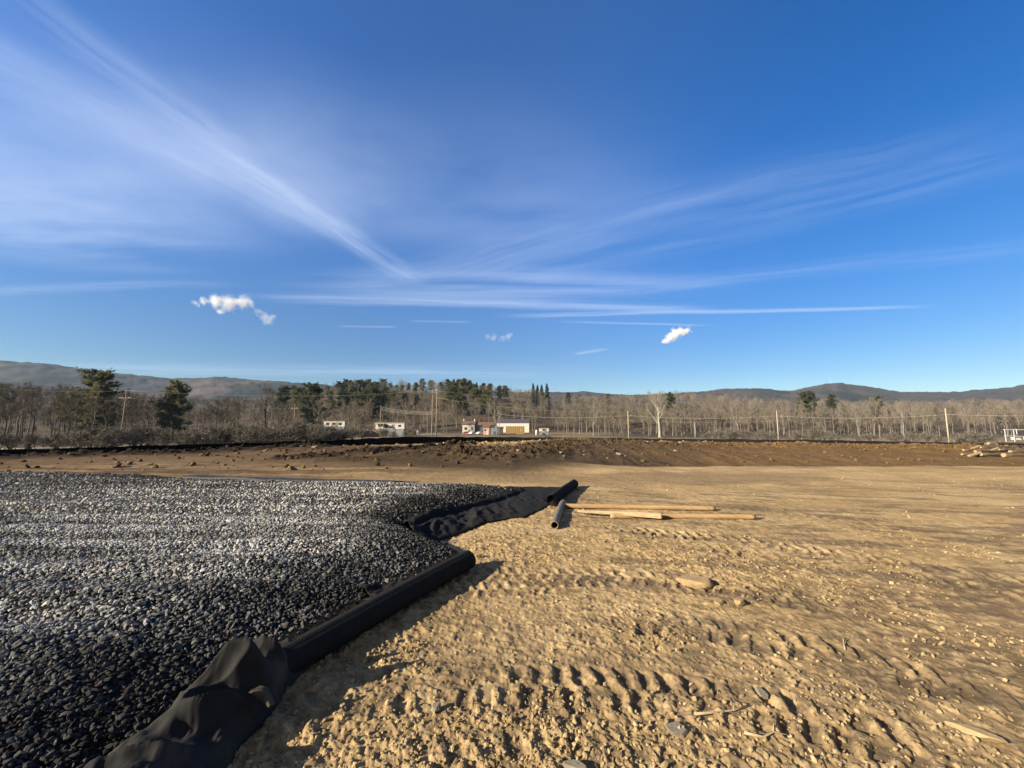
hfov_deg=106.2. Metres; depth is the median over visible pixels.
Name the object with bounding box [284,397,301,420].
bare tree
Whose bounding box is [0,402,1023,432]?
woodland
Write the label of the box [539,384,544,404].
spruce tree
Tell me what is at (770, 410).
bare tree
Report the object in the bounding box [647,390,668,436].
sycamore tree
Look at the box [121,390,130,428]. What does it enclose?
utility pole
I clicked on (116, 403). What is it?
bare tree
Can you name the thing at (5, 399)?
bare tree
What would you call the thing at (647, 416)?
bare tree
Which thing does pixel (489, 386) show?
evergreen tree
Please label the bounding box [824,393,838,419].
evergreen tree
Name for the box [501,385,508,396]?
evergreen tree
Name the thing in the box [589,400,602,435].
bare tree
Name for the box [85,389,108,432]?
bare tree
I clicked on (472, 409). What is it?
bare tree
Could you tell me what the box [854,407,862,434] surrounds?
bare tree
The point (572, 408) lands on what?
bare tree
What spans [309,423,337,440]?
bare bush
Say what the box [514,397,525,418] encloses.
bare tree
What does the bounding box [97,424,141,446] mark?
bare bush
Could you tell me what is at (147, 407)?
bare tree
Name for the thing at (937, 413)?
bare tree
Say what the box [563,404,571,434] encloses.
bare tree
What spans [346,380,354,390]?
evergreen tree
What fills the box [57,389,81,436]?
bare tree
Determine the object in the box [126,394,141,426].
bare tree
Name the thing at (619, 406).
bare tree
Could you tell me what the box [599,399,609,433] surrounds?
bare tree
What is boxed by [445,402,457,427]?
bare tree
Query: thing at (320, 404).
bare tree
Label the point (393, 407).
bare tree
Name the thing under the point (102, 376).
pine tree
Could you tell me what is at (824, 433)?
bare bush
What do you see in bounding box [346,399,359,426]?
bare tree
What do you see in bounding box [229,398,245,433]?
bare tree
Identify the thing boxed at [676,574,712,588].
flat rock
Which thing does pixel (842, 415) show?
bare tree
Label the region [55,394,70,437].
bare tree
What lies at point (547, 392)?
spruce tree
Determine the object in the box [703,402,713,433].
bare tree
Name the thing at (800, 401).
bare tree
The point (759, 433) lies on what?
bare bush
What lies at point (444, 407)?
bare tree
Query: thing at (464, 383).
evergreen tree
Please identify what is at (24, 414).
bare tree
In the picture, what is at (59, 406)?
bare tree
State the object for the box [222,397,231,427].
bare tree
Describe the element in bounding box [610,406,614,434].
bare tree
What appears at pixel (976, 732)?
chip
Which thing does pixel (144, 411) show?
bare tree
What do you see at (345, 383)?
evergreen tree
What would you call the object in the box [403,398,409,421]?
bare tree
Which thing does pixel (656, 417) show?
bare tree
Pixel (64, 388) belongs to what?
bare tree
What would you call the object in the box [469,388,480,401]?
evergreen tree
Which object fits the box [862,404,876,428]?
bare tree
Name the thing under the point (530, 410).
bare tree
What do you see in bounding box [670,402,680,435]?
bare tree
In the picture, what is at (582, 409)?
bare tree
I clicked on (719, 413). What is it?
bare tree
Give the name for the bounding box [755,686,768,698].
stone
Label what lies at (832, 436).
bare bush
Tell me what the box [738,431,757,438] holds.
bare bush
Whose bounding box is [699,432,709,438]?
bare bush
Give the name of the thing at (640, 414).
bare tree
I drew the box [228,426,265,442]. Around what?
bare bush
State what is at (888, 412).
bare tree
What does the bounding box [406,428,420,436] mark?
bare bush
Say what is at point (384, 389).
evergreen tree
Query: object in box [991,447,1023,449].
log
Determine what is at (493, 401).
bare tree
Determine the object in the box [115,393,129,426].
bare tree
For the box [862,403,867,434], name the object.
bare tree
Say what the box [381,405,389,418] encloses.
bare tree
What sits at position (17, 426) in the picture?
bare tree
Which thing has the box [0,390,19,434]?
bare tree
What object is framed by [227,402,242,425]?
bare tree
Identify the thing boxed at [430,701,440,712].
stone
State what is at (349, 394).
evergreen tree
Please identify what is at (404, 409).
bare tree
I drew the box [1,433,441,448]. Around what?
road
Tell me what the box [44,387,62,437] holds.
bare tree
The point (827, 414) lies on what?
bare tree
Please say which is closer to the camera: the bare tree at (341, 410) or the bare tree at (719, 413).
the bare tree at (719, 413)
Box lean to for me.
[497,427,503,433]
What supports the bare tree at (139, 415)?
on the ground
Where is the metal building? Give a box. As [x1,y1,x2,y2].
[496,419,529,431]
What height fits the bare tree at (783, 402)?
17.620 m
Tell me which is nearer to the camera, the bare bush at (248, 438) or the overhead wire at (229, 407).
the bare bush at (248, 438)
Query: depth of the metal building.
234.70 m
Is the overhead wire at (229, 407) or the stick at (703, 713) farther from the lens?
the overhead wire at (229, 407)
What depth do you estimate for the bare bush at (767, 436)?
114.59 m
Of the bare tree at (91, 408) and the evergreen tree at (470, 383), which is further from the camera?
the evergreen tree at (470, 383)
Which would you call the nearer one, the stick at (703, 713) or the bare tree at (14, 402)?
the stick at (703, 713)
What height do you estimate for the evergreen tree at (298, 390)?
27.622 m
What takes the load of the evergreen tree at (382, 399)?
on the ground
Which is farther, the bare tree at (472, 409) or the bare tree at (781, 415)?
the bare tree at (472, 409)
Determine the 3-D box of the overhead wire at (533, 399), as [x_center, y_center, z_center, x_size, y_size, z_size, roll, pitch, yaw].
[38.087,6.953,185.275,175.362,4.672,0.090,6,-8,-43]
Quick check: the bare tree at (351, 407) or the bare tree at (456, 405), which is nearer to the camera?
the bare tree at (351, 407)
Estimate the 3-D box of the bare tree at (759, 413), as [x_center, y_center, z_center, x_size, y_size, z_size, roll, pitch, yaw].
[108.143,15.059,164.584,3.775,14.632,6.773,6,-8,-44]
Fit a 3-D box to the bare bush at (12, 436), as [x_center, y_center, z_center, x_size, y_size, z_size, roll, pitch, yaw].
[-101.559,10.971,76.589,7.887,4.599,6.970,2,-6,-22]
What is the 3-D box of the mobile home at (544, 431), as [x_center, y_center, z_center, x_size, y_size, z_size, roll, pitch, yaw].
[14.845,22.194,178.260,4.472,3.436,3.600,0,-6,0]
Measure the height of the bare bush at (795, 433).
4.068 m
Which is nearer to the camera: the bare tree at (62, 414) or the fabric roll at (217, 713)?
the fabric roll at (217, 713)
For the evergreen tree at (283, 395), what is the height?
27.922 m
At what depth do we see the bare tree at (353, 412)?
204.66 m
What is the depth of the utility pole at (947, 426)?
107.23 m
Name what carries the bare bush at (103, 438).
on the ground
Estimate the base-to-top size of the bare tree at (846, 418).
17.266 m
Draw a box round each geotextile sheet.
[183,475,415,481]
[402,486,559,541]
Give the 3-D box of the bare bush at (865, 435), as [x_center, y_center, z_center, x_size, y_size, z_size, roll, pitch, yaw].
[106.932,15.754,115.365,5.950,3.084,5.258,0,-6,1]
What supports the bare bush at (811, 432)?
on the ground
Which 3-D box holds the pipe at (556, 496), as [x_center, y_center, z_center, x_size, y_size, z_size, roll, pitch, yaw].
[1.197,2.455,8.845,0.243,0.210,2.349,-2,-6,20]
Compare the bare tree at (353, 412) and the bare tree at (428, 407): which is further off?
the bare tree at (353, 412)
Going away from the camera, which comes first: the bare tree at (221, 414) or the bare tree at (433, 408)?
the bare tree at (221, 414)
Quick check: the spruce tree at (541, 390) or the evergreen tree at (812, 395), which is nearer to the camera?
the evergreen tree at (812, 395)
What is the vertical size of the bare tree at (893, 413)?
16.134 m
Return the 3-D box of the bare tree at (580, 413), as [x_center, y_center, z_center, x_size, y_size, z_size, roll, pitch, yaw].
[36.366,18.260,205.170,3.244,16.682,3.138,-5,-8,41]
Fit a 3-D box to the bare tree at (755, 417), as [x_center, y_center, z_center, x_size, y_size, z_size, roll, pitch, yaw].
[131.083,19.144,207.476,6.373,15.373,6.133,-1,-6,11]
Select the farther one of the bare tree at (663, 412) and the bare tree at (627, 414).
the bare tree at (627, 414)
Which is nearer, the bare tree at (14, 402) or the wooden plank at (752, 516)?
the wooden plank at (752, 516)
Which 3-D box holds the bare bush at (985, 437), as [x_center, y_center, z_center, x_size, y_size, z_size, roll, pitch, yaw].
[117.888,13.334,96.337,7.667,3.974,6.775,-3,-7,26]
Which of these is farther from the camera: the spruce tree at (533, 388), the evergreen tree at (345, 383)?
the evergreen tree at (345, 383)
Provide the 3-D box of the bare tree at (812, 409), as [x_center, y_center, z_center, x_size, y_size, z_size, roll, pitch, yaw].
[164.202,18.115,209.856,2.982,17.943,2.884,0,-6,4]
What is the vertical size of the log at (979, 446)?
0.247 m
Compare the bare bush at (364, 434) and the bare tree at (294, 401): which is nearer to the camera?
the bare bush at (364, 434)
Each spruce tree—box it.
[530,383,536,401]
[534,384,540,402]
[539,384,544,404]
[544,384,551,405]
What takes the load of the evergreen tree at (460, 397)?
on the ground
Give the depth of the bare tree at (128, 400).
107.31 m
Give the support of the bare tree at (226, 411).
on the ground
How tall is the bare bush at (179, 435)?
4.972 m
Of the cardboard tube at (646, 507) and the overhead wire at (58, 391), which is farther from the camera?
the overhead wire at (58, 391)
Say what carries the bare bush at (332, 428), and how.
on the ground
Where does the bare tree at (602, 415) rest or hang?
on the ground
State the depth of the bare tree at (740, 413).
207.33 m
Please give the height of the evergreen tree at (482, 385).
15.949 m
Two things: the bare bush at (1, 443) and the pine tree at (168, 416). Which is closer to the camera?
the bare bush at (1, 443)
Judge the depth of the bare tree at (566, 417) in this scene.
174.28 m
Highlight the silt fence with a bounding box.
[0,436,1023,454]
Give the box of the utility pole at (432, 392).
[430,390,437,436]
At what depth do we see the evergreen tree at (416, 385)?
432.59 m
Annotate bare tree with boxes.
[0,382,16,420]
[0,382,17,418]
[0,388,17,432]
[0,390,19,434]
[2,383,21,433]
[3,395,21,434]
[10,381,33,435]
[13,386,36,437]
[16,386,35,435]
[26,384,37,434]
[26,386,45,437]
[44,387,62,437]
[51,383,80,435]
[54,391,68,441]
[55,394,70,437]
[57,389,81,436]
[63,387,84,437]
[67,392,87,437]
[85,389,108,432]
[99,398,114,429]
[107,394,120,429]
[110,397,123,429]
[111,389,135,440]
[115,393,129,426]
[125,393,138,440]
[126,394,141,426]
[127,391,140,426]
[127,394,145,425]
[133,402,144,437]
[135,402,146,429]
[136,397,143,412]
[142,401,157,423]
[144,396,156,425]
[149,401,158,429]
[151,400,158,425]
[184,399,192,432]
[206,406,215,425]
[211,400,224,438]
[215,399,230,431]
[216,399,222,430]
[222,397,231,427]
[223,401,228,419]
[227,394,242,420]
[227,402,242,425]
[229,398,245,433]
[241,397,247,428]
[255,384,279,424]
[269,398,275,425]
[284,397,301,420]
[291,398,297,422]
[309,398,323,424]
[337,399,346,420]
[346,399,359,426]
[351,398,360,426]
[351,404,356,427]
[362,398,374,430]
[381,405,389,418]
[388,397,398,422]
[400,403,408,420]
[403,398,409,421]
[417,400,421,434]
[420,401,426,431]
[424,401,429,433]
[425,397,435,431]
[440,402,449,426]
[444,408,449,433]
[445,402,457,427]
[451,398,457,427]
[469,399,478,420]
[485,396,499,424]
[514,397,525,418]
[525,397,533,430]
[560,405,570,434]
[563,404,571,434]
[569,405,578,435]
[577,400,585,423]
[578,404,582,433]
[583,401,589,432]
[585,403,594,432]
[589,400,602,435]
[594,403,602,434]
[595,404,601,435]
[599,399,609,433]
[599,401,605,432]
[603,402,614,433]
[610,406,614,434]
[615,398,626,433]
[623,406,632,423]
[636,406,644,434]
[637,405,645,432]
[644,406,651,435]
[653,403,661,433]
[661,404,668,435]
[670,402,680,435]
[681,399,691,432]
[686,406,696,433]
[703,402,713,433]
[714,402,723,433]
[722,406,732,429]
[727,402,739,430]
[736,402,743,431]
[739,403,753,432]
[749,406,760,430]
[753,406,759,425]
[755,403,769,428]
[762,405,775,431]
[771,402,774,432]
[778,404,784,434]
[779,401,785,433]
[795,404,806,433]
[799,400,811,424]
[809,402,814,426]
[815,408,823,428]
[818,404,831,431]
[830,407,835,432]
[835,406,840,433]
[836,400,852,434]
[839,404,846,434]
[844,402,858,435]
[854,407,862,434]
[862,399,884,435]
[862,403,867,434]
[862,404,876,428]
[863,397,890,435]
[882,405,891,432]
[890,405,898,433]
[891,401,905,436]
[894,405,907,435]
[911,404,917,430]
[914,403,929,432]
[920,404,936,433]
[922,407,927,434]
[928,402,943,435]
[947,406,958,433]
[961,407,969,430]
[970,405,980,424]
[970,409,975,432]
[979,402,1004,433]
[985,404,991,434]
[993,408,999,432]
[1002,403,1016,435]
[1014,409,1021,435]
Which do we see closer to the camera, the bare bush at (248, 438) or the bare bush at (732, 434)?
the bare bush at (248, 438)
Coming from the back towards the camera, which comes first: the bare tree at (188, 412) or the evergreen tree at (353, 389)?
the evergreen tree at (353, 389)
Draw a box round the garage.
[482,424,490,434]
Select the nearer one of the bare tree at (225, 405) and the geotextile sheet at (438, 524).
the geotextile sheet at (438, 524)
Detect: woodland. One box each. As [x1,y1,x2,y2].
[0,379,1023,425]
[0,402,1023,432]
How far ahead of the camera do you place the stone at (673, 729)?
2.04 m
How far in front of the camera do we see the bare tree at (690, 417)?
200.41 m
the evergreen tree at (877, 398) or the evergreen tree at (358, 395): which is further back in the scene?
the evergreen tree at (877, 398)
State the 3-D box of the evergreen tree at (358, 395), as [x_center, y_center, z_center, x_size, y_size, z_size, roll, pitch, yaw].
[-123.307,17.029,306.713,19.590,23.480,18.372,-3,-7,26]
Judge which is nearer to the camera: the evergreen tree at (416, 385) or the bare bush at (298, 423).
the bare bush at (298, 423)
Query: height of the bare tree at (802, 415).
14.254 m
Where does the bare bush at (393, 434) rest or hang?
on the ground
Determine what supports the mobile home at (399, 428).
on the ground
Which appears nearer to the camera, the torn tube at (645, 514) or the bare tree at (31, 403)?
the torn tube at (645, 514)
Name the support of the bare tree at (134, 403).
on the ground
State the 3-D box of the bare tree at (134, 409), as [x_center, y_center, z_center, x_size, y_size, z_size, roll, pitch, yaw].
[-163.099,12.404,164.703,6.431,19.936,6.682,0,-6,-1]
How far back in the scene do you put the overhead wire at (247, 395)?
104.81 m
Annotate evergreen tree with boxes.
[274,385,292,411]
[287,385,308,417]
[325,390,335,408]
[334,381,342,393]
[334,389,349,414]
[342,379,348,392]
[343,392,353,404]
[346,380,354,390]
[346,386,357,400]
[346,391,367,419]
[351,380,363,389]
[362,388,369,405]
[364,386,381,418]
[373,391,386,411]
[376,378,388,389]
[380,386,389,406]
[385,391,401,408]
[401,393,408,403]
[412,382,418,392]
[412,395,419,410]
[419,378,426,390]
[440,385,458,413]
[454,387,469,413]
[458,378,469,391]
[467,380,471,391]
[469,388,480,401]
[478,389,495,416]
[480,383,485,394]
[486,383,493,393]
[495,385,502,400]
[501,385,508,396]
[566,392,571,404]
[664,392,675,411]
[796,391,811,416]
[805,390,819,419]
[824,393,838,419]
[871,395,885,414]
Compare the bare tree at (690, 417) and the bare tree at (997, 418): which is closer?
the bare tree at (690, 417)
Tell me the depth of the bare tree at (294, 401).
145.27 m
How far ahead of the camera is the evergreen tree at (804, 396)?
329.08 m
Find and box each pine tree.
[50,367,125,431]
[148,379,195,439]
[297,381,328,427]
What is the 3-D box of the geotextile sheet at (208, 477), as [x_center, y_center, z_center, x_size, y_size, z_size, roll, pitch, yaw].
[-6.048,2.650,10.749,7.186,0.155,0.861,-1,-6,8]
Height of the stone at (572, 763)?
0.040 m
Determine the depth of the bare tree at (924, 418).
175.27 m
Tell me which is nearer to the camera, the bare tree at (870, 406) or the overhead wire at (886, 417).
the overhead wire at (886, 417)
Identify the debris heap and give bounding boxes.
[359,430,382,436]
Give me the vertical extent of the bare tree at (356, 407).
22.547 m
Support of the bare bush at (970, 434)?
on the ground
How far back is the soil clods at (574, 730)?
2.33 m
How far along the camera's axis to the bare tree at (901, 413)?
150.28 m
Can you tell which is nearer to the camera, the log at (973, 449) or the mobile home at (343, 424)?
the log at (973, 449)
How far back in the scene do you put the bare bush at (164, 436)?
78.74 m
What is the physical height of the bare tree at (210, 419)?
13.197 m
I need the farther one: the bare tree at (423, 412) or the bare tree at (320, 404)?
the bare tree at (423, 412)
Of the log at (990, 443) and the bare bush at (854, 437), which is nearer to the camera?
the log at (990, 443)
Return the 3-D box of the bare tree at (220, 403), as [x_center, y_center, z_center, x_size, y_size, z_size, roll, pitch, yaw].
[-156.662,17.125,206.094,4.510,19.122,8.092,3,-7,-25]
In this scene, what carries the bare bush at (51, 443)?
on the ground
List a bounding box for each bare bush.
[0,429,22,448]
[0,435,13,445]
[8,430,49,448]
[33,431,70,448]
[55,421,120,446]
[56,429,93,447]
[83,428,126,446]
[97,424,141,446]
[109,422,155,446]
[128,421,175,444]
[144,425,182,444]
[163,429,192,444]
[164,427,221,444]
[195,421,255,443]
[197,421,226,443]
[221,422,256,443]
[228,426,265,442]
[240,418,267,441]
[248,421,285,442]
[262,421,294,442]
[268,423,303,441]
[283,417,311,440]
[293,420,326,440]
[298,426,336,440]
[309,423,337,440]
[325,422,344,440]
[332,425,354,440]
[346,426,361,438]
[356,429,370,438]
[376,427,389,436]
[389,431,398,436]
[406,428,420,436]
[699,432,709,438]
[708,428,725,438]
[722,426,745,438]
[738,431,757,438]
[750,428,768,439]
[761,431,777,439]
[786,429,809,439]
[801,426,827,439]
[809,429,836,439]
[823,433,842,439]
[846,432,862,440]
[858,432,880,440]
[879,430,904,441]
[900,430,923,441]
[915,431,937,441]
[929,435,946,441]
[948,433,974,442]
[956,429,982,442]
[967,431,1006,442]
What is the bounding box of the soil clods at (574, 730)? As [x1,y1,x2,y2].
[0,438,1023,767]
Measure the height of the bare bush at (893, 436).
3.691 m
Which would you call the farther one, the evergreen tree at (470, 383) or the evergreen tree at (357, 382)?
the evergreen tree at (470, 383)
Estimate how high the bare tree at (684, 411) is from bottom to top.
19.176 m
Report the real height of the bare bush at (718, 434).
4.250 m
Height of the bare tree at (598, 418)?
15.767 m
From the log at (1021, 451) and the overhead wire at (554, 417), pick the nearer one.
the log at (1021, 451)
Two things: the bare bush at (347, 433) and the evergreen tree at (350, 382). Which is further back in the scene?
the evergreen tree at (350, 382)
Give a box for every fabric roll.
[84,550,475,767]
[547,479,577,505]
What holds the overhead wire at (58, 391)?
attached to the utility pole at (124, 408)
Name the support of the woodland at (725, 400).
on the ground
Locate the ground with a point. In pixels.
(866, 490)
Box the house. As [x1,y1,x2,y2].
[462,419,493,433]
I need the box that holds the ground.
[0,360,1023,767]
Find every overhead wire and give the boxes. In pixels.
[0,388,124,391]
[125,390,431,395]
[135,398,279,408]
[433,390,666,402]
[500,414,627,417]
[628,415,768,418]
[785,414,944,417]
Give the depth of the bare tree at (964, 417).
165.97 m
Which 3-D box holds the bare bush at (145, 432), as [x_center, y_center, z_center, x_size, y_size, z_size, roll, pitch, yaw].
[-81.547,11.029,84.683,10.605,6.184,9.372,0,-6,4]
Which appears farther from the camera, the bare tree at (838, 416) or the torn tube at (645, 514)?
the bare tree at (838, 416)
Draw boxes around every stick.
[694,701,748,714]
[744,720,787,738]
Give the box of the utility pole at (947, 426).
[945,409,949,441]
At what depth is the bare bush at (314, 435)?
88.91 m
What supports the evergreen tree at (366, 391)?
on the ground
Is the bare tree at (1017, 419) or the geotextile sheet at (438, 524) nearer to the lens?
the geotextile sheet at (438, 524)
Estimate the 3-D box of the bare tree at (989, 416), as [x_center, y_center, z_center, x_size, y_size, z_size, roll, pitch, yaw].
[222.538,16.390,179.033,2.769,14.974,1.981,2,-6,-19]
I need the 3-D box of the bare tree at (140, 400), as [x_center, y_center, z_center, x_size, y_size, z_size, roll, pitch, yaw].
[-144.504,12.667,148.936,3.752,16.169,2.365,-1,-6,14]
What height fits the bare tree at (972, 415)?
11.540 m
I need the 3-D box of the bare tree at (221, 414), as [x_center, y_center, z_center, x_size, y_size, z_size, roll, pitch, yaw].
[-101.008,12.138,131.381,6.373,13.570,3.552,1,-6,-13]
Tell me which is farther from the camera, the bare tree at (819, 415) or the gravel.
the bare tree at (819, 415)
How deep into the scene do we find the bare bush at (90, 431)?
78.18 m
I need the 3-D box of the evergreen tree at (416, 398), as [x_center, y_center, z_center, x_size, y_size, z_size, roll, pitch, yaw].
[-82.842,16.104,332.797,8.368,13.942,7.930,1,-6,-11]
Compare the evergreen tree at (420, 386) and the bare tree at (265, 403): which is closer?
the bare tree at (265, 403)
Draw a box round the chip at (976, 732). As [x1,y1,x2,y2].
[944,721,1007,742]
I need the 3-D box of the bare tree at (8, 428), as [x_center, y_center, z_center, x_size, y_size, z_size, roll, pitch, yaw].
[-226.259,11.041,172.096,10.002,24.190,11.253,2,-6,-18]
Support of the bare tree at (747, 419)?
on the ground
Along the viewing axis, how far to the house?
204.98 m
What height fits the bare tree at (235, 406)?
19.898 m
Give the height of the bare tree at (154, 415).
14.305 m
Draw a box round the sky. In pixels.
[0,0,1023,394]
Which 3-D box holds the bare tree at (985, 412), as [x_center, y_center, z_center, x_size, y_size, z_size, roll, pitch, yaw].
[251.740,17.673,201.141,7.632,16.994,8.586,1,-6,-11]
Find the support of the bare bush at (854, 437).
on the ground
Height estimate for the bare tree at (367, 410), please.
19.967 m
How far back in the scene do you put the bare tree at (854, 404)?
159.14 m
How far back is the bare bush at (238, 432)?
86.76 m
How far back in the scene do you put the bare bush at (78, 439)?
74.76 m
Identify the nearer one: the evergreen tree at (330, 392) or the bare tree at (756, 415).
the bare tree at (756, 415)
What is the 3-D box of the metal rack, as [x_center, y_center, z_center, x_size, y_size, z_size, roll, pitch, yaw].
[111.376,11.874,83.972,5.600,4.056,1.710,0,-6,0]
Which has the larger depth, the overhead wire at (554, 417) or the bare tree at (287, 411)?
the bare tree at (287, 411)
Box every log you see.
[962,449,990,450]
[967,451,1018,456]
[969,445,1021,448]
[974,450,1007,452]
[987,442,1023,444]
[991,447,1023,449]
[1001,453,1023,456]
[1008,450,1023,452]
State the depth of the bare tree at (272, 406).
160.77 m
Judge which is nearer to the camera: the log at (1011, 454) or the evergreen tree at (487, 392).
the log at (1011, 454)
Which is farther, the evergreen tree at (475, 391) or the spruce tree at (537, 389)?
the spruce tree at (537, 389)
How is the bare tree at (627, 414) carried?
on the ground
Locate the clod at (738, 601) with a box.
[734,597,744,606]
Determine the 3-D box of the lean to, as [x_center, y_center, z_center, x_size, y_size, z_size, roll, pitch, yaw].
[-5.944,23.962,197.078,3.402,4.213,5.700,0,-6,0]
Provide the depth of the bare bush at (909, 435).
108.87 m
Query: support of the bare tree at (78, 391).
on the ground
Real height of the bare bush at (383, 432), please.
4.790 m
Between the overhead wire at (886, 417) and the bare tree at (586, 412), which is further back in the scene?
the bare tree at (586, 412)
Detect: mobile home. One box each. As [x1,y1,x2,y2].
[323,421,348,433]
[375,423,405,435]
[539,428,548,434]
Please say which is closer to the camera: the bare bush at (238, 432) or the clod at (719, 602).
the clod at (719, 602)
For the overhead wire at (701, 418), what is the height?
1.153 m
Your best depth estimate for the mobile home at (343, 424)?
149.18 m
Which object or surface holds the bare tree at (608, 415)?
on the ground
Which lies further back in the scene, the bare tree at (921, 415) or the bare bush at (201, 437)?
the bare tree at (921, 415)
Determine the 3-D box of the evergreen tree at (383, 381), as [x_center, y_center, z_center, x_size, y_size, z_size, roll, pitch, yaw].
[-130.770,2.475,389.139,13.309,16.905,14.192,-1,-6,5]
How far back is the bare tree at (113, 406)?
142.88 m
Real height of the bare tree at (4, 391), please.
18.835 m
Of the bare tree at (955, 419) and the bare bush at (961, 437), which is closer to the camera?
the bare bush at (961, 437)
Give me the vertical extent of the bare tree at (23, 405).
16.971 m
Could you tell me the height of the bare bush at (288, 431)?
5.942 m
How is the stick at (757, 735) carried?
on the ground
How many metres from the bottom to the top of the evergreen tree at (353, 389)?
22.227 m
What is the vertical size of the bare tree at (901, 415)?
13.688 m
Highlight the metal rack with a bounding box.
[1003,429,1023,441]
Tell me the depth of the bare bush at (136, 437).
82.78 m
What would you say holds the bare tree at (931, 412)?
on the ground
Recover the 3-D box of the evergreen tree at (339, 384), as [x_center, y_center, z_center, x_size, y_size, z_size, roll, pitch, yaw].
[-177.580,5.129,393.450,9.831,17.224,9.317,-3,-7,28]
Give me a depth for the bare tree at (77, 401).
110.38 m
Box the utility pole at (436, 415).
[435,394,436,436]
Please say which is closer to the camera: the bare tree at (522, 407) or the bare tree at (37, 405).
the bare tree at (37, 405)
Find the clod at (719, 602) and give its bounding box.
[714,599,723,605]
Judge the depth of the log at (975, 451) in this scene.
20.92 m
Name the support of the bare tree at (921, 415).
on the ground
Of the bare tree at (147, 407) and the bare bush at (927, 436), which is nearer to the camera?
the bare bush at (927, 436)
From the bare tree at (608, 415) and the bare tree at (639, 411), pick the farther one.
the bare tree at (608, 415)
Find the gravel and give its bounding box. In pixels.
[0,471,521,767]
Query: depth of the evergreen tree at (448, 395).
318.14 m
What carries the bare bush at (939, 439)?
on the ground
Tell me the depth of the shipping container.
203.60 m
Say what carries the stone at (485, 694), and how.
on the ground
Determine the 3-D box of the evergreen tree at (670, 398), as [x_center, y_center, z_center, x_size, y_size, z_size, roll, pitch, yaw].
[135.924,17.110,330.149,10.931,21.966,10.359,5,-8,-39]
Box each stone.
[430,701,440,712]
[480,683,507,704]
[563,759,586,767]
[665,721,687,737]
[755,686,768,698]
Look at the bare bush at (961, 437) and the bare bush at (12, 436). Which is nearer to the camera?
the bare bush at (12, 436)
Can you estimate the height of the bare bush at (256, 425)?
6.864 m
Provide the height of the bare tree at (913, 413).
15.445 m
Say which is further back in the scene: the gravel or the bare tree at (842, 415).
the bare tree at (842, 415)
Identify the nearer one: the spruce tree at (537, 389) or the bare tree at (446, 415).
the bare tree at (446, 415)
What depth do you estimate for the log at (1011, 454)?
18.92 m
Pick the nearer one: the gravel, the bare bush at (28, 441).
the gravel
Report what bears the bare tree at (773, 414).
on the ground
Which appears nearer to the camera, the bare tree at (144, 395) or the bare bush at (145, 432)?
the bare bush at (145, 432)
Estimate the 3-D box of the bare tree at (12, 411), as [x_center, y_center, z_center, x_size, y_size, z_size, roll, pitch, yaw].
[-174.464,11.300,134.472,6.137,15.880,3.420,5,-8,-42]
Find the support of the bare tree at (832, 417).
on the ground
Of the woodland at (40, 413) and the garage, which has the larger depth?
the woodland at (40, 413)
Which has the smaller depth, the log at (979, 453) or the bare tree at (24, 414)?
the log at (979, 453)
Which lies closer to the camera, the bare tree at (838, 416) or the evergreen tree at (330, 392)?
the bare tree at (838, 416)
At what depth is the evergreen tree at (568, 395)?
420.16 m
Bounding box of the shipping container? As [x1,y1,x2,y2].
[506,426,524,433]
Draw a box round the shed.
[491,425,496,434]
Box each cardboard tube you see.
[564,504,715,510]
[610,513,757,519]
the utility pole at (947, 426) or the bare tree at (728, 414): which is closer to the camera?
the utility pole at (947, 426)
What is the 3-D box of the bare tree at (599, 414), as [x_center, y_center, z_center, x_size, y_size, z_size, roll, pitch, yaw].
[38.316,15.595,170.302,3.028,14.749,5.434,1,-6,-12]
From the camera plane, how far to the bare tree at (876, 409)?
149.57 m
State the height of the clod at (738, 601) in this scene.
0.077 m
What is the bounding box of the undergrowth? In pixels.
[0,418,1022,435]
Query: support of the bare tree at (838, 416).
on the ground
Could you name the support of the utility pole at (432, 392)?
on the ground
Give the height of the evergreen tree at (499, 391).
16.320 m
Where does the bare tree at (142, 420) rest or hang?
on the ground
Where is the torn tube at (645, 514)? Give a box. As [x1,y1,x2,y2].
[578,510,662,518]
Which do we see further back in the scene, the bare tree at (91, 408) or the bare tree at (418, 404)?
the bare tree at (418, 404)
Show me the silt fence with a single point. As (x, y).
(385, 441)
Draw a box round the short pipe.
[551,499,565,528]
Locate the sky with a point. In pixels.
(631, 197)
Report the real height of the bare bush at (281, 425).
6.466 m
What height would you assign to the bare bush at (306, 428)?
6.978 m
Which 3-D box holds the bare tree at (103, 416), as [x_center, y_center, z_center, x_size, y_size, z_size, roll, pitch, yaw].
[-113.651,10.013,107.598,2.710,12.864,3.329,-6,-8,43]
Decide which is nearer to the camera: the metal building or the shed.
the shed
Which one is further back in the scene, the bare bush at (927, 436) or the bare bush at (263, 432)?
the bare bush at (927, 436)
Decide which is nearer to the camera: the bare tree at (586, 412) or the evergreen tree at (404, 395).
the bare tree at (586, 412)
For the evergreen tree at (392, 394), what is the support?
on the ground
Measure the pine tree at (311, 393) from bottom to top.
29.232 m
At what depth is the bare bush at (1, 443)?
75.11 m
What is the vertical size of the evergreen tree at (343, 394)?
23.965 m
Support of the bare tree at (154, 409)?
on the ground
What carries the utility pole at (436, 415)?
on the ground
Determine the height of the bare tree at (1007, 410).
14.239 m
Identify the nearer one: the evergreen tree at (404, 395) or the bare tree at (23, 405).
the bare tree at (23, 405)
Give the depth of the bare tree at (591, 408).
225.81 m
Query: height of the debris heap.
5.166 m
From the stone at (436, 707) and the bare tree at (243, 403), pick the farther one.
the bare tree at (243, 403)
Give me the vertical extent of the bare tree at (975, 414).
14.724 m
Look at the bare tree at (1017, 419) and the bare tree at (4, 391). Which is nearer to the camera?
the bare tree at (4, 391)
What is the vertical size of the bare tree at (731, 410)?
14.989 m

